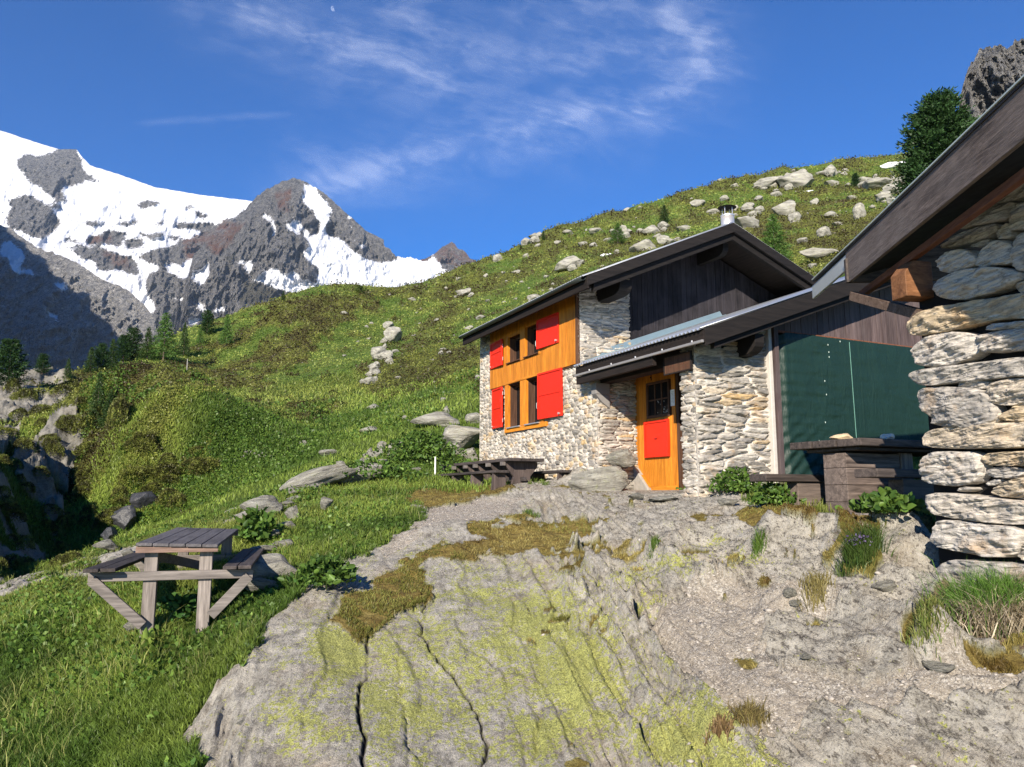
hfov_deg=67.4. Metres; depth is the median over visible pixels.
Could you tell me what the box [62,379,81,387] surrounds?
shrub
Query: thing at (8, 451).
spruce tree
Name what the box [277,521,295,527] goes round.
boulder
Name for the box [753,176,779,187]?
boulder
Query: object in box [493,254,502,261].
boulder
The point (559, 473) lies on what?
bench
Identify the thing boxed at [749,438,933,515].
picnic table
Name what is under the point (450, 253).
mountain
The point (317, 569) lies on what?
leafy plant
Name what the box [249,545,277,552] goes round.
boulder
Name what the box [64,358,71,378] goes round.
spruce tree
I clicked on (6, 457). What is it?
shrub
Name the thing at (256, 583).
boulder
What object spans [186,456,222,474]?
shrub
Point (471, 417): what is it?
boulder
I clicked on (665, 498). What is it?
stone
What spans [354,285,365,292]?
dwarf pine
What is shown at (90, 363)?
spruce tree
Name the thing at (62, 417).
shrub
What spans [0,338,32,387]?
pine tree
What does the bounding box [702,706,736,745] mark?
grass tussock
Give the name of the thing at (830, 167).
boulder
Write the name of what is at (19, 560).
shrub
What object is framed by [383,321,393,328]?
boulder
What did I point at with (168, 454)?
shrub
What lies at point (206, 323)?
pine tree
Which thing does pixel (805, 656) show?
stone
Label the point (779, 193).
boulder
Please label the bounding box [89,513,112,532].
shrub
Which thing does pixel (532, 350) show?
window
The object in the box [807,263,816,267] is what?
boulder
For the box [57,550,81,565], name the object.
shrub
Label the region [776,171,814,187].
boulder
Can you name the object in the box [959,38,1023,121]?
mountain
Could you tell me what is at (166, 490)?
shrub
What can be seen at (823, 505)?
grass
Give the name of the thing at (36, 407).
shrub
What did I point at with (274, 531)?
boulder
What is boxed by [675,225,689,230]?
boulder
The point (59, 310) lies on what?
mountain
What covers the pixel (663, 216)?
spruce tree
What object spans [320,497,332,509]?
boulder
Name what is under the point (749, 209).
boulder
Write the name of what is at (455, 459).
leafy plant
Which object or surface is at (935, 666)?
stone
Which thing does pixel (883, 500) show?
leafy plant
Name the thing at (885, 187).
boulder
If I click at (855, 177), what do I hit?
pine tree
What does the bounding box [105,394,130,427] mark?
dwarf pine
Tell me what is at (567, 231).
boulder
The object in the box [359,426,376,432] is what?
boulder
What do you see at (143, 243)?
mountain
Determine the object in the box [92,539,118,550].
boulder
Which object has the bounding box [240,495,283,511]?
boulder
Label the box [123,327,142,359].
pine tree
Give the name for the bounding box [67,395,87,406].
shrub
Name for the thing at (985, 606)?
grass tussock
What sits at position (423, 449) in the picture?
leafy plant
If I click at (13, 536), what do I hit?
shrub
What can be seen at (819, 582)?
grass tussock
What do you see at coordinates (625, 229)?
boulder
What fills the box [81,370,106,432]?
spruce tree
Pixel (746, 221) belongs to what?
boulder
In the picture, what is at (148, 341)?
spruce tree
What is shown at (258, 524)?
leafy plant
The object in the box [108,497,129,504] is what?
shrub
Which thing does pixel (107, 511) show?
shrub
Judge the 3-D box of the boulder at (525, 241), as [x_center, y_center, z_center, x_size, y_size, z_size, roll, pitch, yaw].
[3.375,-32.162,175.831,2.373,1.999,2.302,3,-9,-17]
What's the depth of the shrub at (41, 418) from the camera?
28.96 m
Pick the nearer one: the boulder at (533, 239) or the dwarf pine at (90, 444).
the dwarf pine at (90, 444)
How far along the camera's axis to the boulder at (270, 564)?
7.64 m
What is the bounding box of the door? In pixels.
[634,372,678,489]
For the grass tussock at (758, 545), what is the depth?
7.43 m
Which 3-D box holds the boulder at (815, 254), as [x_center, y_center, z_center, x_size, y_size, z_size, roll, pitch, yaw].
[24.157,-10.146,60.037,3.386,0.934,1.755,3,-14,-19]
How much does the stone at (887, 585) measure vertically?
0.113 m
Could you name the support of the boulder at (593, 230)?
on the hillside
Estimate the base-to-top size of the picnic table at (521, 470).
0.780 m
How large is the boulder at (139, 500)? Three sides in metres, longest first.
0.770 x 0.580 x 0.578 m
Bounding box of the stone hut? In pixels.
[458,204,936,497]
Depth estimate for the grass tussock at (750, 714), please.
4.55 m
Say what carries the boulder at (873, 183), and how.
on the hillside
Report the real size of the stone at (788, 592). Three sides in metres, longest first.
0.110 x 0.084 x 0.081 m
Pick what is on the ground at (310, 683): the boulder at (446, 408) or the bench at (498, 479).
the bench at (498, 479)
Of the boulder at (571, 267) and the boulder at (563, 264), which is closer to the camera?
the boulder at (571, 267)
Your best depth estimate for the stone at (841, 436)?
8.74 m
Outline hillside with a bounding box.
[0,153,906,562]
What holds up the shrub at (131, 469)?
on the hillside
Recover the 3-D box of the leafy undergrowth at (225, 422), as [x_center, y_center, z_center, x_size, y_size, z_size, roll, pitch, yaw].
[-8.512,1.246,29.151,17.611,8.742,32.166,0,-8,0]
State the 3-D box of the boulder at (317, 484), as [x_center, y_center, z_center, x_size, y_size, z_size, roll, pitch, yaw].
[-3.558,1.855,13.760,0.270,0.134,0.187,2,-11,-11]
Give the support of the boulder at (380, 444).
on the hillside
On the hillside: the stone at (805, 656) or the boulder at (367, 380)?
the boulder at (367, 380)
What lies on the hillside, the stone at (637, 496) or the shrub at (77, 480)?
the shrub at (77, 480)
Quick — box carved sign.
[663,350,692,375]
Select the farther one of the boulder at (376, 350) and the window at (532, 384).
the boulder at (376, 350)
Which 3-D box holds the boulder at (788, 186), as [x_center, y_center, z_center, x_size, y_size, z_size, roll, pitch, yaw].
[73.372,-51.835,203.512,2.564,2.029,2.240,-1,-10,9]
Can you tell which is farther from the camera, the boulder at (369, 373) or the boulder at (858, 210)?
the boulder at (858, 210)
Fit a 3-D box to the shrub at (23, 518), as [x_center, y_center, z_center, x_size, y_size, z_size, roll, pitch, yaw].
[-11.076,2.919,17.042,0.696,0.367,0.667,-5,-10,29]
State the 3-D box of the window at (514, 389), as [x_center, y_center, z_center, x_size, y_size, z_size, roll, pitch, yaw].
[0.281,0.499,16.824,0.615,0.959,0.640,4,-9,-25]
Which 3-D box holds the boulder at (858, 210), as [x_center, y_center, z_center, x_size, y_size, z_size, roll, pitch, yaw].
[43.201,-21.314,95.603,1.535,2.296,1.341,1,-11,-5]
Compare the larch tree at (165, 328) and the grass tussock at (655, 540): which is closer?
the grass tussock at (655, 540)
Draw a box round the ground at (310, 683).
[0,457,1023,766]
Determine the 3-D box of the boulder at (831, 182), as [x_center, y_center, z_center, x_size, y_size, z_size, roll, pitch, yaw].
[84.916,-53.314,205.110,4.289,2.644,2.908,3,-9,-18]
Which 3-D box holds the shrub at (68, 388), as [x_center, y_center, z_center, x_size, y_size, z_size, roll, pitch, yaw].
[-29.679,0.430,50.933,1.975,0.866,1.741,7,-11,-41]
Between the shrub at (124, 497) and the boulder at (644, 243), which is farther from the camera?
the boulder at (644, 243)
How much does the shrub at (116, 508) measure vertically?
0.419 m
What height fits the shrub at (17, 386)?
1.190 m
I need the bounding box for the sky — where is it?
[0,0,1023,260]
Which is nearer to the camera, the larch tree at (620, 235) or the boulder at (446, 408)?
the boulder at (446, 408)
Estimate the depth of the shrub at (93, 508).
22.16 m
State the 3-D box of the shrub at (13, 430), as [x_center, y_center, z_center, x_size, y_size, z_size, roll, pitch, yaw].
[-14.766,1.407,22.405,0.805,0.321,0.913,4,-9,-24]
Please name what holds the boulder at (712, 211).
on the hillside
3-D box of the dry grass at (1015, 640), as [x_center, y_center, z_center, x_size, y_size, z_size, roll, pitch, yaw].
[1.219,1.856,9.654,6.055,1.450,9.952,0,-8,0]
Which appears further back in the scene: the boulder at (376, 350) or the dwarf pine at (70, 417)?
the boulder at (376, 350)
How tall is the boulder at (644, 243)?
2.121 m
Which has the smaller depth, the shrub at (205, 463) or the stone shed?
the stone shed
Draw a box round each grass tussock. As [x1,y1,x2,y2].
[523,507,539,517]
[643,534,663,566]
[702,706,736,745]
[727,690,773,734]
[750,524,769,558]
[795,567,839,613]
[828,513,903,576]
[900,589,960,661]
[901,553,1023,639]
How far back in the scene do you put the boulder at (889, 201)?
110.97 m
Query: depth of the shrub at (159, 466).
23.53 m
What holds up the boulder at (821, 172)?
on the hillside
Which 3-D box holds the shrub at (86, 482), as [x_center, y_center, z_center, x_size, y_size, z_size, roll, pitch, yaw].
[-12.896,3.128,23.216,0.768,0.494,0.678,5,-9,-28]
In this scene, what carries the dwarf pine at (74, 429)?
on the hillside
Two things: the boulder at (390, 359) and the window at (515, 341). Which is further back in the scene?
the boulder at (390, 359)
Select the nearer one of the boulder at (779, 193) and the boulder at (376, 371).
the boulder at (376, 371)
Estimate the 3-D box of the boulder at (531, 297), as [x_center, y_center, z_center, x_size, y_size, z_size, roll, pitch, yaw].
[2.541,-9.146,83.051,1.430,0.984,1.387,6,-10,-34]
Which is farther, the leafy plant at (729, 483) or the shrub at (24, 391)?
the shrub at (24, 391)
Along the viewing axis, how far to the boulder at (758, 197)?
182.12 m
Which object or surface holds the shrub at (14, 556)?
on the ground at (310, 683)
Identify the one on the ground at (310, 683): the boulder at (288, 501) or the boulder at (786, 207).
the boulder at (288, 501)
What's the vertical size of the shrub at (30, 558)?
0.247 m
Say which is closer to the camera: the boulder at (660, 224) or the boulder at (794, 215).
the boulder at (794, 215)
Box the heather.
[0,152,906,514]
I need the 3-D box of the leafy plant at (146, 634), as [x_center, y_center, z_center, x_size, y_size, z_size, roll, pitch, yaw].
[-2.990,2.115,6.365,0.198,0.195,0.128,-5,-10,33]
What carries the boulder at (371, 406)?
on the hillside
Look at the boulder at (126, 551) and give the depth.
9.88 m
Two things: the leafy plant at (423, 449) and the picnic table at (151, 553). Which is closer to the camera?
the picnic table at (151, 553)
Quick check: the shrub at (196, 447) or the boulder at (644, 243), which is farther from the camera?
the boulder at (644, 243)
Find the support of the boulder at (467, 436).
on the hillside
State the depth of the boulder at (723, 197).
185.01 m
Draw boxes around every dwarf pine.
[6,407,30,418]
[59,413,84,430]
[68,406,105,434]
[71,440,96,456]
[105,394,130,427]
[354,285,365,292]
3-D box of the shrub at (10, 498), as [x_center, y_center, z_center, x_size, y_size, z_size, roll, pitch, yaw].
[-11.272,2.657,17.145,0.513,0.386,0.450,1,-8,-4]
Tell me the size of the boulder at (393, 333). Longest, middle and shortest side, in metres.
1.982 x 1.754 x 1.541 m
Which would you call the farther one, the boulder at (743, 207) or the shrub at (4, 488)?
the boulder at (743, 207)
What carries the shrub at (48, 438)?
on the hillside
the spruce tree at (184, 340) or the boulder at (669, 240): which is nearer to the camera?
the spruce tree at (184, 340)
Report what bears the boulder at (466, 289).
on the hillside
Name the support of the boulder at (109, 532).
on the ground at (310, 683)
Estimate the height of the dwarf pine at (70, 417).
0.766 m
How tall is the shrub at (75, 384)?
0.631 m
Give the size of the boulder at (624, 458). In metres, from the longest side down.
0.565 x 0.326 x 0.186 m
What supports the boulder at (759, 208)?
on the hillside
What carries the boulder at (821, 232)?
on the hillside
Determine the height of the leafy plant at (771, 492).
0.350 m
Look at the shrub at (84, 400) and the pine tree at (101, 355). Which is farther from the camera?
the pine tree at (101, 355)
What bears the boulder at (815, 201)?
on the hillside
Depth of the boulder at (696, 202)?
183.94 m
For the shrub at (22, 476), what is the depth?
20.96 m
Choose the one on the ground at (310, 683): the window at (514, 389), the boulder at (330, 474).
the boulder at (330, 474)
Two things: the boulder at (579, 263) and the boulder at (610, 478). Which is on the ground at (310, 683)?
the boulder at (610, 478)
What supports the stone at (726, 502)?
on the ground at (310, 683)
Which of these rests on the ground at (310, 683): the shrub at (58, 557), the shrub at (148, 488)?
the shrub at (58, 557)
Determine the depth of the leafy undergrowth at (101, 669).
6.88 m
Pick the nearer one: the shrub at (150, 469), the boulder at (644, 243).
the shrub at (150, 469)
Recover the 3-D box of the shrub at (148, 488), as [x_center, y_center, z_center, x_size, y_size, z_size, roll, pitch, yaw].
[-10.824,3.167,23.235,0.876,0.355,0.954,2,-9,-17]
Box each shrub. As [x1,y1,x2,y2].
[0,427,20,437]
[0,454,12,464]
[0,485,10,495]
[0,494,18,508]
[0,557,9,570]
[3,378,21,392]
[3,508,28,522]
[3,553,24,567]
[7,457,24,469]
[9,533,20,541]
[9,557,31,569]
[10,436,36,449]
[12,387,39,399]
[14,473,26,481]
[14,534,36,549]
[17,481,36,492]
[19,556,35,564]
[28,403,51,414]
[31,465,50,476]
[34,416,47,426]
[38,433,60,441]
[40,503,66,513]
[41,436,57,450]
[45,441,64,456]
[48,553,74,566]
[49,383,75,394]
[50,540,70,553]
[53,420,70,428]
[55,414,68,427]
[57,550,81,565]
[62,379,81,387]
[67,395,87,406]
[69,382,80,387]
[70,485,92,499]
[72,479,90,493]
[73,467,91,478]
[73,476,87,483]
[78,503,97,517]
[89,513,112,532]
[96,508,116,522]
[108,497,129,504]
[109,485,128,497]
[109,505,122,515]
[112,496,129,503]
[115,465,147,485]
[123,429,161,450]
[137,465,166,475]
[139,482,163,492]
[143,481,161,491]
[149,461,186,477]
[149,468,174,480]
[154,487,178,505]
[156,473,182,485]
[157,452,178,463]
[164,492,187,508]
[179,456,200,468]
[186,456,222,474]
[188,445,202,452]
[195,459,209,476]
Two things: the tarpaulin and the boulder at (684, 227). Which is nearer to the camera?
the tarpaulin
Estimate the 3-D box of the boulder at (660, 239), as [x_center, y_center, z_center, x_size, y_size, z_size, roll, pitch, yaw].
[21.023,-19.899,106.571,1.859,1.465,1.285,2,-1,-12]
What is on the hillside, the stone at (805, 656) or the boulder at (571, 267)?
the boulder at (571, 267)
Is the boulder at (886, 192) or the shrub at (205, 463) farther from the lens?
the boulder at (886, 192)
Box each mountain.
[0,131,383,338]
[0,225,157,370]
[173,178,457,333]
[421,242,476,266]
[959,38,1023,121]
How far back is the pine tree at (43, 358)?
57.34 m
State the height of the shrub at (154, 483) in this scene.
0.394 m
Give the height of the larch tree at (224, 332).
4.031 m
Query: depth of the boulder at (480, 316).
80.54 m
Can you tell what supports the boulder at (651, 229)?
on the hillside
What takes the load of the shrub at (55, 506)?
on the hillside
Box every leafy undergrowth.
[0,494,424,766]
[7,364,479,563]
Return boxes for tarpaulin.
[778,332,928,474]
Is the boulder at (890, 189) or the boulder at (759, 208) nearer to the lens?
the boulder at (890, 189)
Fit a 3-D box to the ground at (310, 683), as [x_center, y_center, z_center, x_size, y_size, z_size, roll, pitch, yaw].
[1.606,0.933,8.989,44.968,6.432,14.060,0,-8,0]
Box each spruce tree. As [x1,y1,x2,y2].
[5,440,12,456]
[35,441,40,452]
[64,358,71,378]
[81,347,98,373]
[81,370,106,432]
[97,389,115,427]
[102,339,119,367]
[136,326,157,360]
[177,322,190,355]
[658,204,671,223]
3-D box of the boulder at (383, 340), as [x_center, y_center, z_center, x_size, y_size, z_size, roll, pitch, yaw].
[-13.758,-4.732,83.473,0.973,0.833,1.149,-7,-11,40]
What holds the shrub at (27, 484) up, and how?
on the hillside
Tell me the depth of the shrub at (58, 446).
25.87 m
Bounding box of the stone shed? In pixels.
[812,74,1023,589]
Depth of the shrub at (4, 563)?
13.78 m
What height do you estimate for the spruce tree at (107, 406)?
1.466 m
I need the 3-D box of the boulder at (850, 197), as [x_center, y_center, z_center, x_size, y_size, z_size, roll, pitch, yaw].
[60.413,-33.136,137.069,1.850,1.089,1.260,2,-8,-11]
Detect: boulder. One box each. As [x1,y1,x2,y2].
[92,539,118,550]
[100,527,117,539]
[110,505,136,529]
[121,548,133,554]
[123,622,135,631]
[129,491,157,508]
[237,553,296,579]
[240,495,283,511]
[245,578,278,591]
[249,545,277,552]
[270,529,280,535]
[272,539,294,546]
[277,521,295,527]
[279,464,359,490]
[281,500,295,504]
[284,505,298,518]
[306,483,320,487]
[318,449,338,455]
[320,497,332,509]
[336,463,382,484]
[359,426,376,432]
[364,376,375,384]
[365,370,372,376]
[367,404,378,409]
[369,363,378,370]
[370,451,383,457]
[371,346,385,358]
[371,368,380,375]
[377,442,384,449]
[379,337,387,342]
[380,350,392,359]
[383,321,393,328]
[383,326,401,342]
[385,357,393,363]
[410,412,459,426]
[441,442,463,457]
[442,425,479,449]
[443,406,449,412]
[457,288,470,293]
[459,291,469,295]
[462,447,477,460]
[465,413,479,422]
[476,315,485,319]
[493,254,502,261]
[521,238,529,245]
[527,294,539,301]
[529,236,539,243]
[554,255,579,271]
[562,229,572,233]
[567,264,576,271]
[567,465,629,491]
[577,259,584,266]
[589,228,602,233]
[606,449,636,467]
[616,225,628,232]
[628,239,655,251]
[642,225,659,234]
[656,235,668,243]
[657,221,667,228]
[665,238,675,244]
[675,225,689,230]
[690,199,705,206]
[706,208,719,214]
[719,195,728,200]
[734,216,758,227]
[740,204,749,211]
[745,207,753,211]
[747,210,756,215]
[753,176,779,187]
[753,195,762,200]
[754,206,764,211]
[770,191,782,195]
[771,200,795,214]
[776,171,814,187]
[784,183,793,190]
[788,212,801,222]
[797,237,807,243]
[799,248,838,260]
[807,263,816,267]
[810,198,818,204]
[815,170,826,175]
[816,226,830,238]
[823,211,837,217]
[824,164,837,174]
[824,170,835,176]
[824,180,838,185]
[846,195,856,199]
[852,202,866,219]
[854,177,869,182]
[862,177,890,189]
[874,190,891,197]
[876,194,891,202]
[882,183,896,190]
[884,185,903,195]
[886,196,895,204]
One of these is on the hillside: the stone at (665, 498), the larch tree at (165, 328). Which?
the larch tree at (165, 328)
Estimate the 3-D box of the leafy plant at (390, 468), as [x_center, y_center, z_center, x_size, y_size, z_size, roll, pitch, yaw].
[-2.929,1.722,15.464,2.939,0.491,2.857,0,-8,0]
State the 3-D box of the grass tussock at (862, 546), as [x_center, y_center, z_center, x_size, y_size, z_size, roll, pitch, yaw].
[3.025,1.425,6.574,0.658,0.618,0.643,5,-10,-32]
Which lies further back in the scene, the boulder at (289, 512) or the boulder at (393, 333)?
the boulder at (393, 333)
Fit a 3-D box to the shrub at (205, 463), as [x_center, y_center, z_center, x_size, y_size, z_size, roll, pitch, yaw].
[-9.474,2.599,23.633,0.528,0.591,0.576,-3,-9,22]
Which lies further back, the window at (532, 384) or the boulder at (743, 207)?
the boulder at (743, 207)
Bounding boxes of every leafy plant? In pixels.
[141,627,159,645]
[156,592,197,620]
[231,505,284,542]
[277,552,360,589]
[342,457,436,479]
[365,429,478,462]
[437,451,472,472]
[707,466,766,494]
[746,482,806,505]
[835,487,931,514]
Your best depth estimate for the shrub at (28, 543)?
16.38 m
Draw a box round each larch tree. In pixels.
[145,312,182,360]
[196,327,204,342]
[217,314,234,345]
[608,222,629,244]
[762,213,797,260]
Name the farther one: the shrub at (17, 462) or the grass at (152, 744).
the shrub at (17, 462)
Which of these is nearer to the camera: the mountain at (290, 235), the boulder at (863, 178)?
the boulder at (863, 178)
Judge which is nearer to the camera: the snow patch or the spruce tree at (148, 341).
the spruce tree at (148, 341)
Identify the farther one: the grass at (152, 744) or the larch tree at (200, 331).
the larch tree at (200, 331)
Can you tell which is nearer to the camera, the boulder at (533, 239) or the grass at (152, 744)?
the grass at (152, 744)
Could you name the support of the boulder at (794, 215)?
on the hillside
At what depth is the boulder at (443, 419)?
24.10 m
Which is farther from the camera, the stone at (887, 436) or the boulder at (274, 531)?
the boulder at (274, 531)
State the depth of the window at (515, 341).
17.20 m
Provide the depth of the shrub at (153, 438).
23.94 m
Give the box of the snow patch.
[880,161,904,168]
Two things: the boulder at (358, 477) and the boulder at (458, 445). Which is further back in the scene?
the boulder at (458, 445)
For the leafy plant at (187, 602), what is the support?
on the ground at (310, 683)
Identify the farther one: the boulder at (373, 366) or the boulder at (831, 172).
the boulder at (831, 172)
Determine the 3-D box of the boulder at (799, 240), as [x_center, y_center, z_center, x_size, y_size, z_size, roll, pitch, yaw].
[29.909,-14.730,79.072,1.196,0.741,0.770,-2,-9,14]
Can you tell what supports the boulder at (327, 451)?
on the hillside
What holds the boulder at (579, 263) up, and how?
on the hillside
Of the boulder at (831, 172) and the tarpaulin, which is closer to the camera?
the tarpaulin
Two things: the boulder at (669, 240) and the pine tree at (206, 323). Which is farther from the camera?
the boulder at (669, 240)
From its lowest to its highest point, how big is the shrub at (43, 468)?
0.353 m
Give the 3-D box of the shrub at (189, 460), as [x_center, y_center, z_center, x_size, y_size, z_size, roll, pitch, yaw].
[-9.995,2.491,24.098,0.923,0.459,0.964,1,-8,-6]
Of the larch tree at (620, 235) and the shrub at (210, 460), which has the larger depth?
the larch tree at (620, 235)
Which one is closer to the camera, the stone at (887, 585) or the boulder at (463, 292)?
the stone at (887, 585)
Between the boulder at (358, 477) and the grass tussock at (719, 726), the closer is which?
the grass tussock at (719, 726)
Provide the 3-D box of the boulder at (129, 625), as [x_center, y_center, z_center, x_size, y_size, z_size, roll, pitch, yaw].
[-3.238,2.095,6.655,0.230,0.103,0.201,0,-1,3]
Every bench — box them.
[431,470,508,489]
[531,470,571,479]
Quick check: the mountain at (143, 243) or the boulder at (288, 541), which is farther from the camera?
the mountain at (143, 243)
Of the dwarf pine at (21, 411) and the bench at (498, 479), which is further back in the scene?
the dwarf pine at (21, 411)
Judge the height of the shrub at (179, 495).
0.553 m
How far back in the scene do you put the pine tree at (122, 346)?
73.56 m
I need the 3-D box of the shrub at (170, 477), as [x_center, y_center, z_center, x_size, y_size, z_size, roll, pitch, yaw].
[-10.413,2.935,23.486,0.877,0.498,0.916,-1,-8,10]
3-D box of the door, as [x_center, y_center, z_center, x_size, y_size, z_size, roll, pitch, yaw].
[2.499,0.806,13.489,0.122,2.120,1.189,4,-9,-25]
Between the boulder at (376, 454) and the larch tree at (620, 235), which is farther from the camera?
the larch tree at (620, 235)
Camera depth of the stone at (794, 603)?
5.80 m
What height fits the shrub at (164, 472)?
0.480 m
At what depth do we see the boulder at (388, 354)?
63.77 m
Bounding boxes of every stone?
[628,492,643,499]
[648,495,679,500]
[717,498,739,505]
[783,587,797,597]
[789,600,801,606]
[800,653,811,658]
[829,433,852,439]
[871,579,896,591]
[880,434,894,438]
[921,660,955,672]
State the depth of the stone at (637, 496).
11.20 m
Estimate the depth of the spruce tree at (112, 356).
70.97 m
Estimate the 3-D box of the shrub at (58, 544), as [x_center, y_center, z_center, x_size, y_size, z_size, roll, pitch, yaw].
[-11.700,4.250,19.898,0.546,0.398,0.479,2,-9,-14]
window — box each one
[506,334,519,363]
[506,383,519,428]
[523,325,537,357]
[524,378,539,425]
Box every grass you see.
[0,476,549,766]
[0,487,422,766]
[330,484,1023,672]
[740,461,935,522]
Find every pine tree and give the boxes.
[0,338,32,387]
[32,353,51,374]
[94,342,112,367]
[114,334,133,362]
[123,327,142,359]
[199,309,215,334]
[850,172,860,186]
[884,86,980,199]
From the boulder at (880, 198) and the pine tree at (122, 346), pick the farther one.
the boulder at (880, 198)
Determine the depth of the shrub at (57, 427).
28.32 m
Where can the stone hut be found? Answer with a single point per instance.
(572, 376)
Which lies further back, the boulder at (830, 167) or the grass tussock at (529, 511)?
the boulder at (830, 167)
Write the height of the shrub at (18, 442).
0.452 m
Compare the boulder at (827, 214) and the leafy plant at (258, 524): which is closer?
the leafy plant at (258, 524)
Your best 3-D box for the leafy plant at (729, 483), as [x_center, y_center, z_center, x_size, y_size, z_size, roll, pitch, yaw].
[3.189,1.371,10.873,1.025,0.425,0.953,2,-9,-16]
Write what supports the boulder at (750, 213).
on the hillside
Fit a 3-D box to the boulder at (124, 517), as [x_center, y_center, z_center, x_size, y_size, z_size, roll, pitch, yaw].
[-11.111,3.868,22.024,0.697,0.745,0.552,1,-16,-10]
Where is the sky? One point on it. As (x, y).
(480, 127)
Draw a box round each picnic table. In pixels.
[83,527,263,642]
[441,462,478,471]
[472,458,543,483]
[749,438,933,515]
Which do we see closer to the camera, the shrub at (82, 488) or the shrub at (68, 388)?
the shrub at (82, 488)
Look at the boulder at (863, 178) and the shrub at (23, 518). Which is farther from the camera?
the boulder at (863, 178)
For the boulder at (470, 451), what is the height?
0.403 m
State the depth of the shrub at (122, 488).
22.69 m
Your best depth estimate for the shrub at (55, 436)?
27.32 m
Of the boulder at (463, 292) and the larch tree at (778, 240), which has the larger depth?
the boulder at (463, 292)
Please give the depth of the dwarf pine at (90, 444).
24.48 m
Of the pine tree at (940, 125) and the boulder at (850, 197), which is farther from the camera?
the boulder at (850, 197)
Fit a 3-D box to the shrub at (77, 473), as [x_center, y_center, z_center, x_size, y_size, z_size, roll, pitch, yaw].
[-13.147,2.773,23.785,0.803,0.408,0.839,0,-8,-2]
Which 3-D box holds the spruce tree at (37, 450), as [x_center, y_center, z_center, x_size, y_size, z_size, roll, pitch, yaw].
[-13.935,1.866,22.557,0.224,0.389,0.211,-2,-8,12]

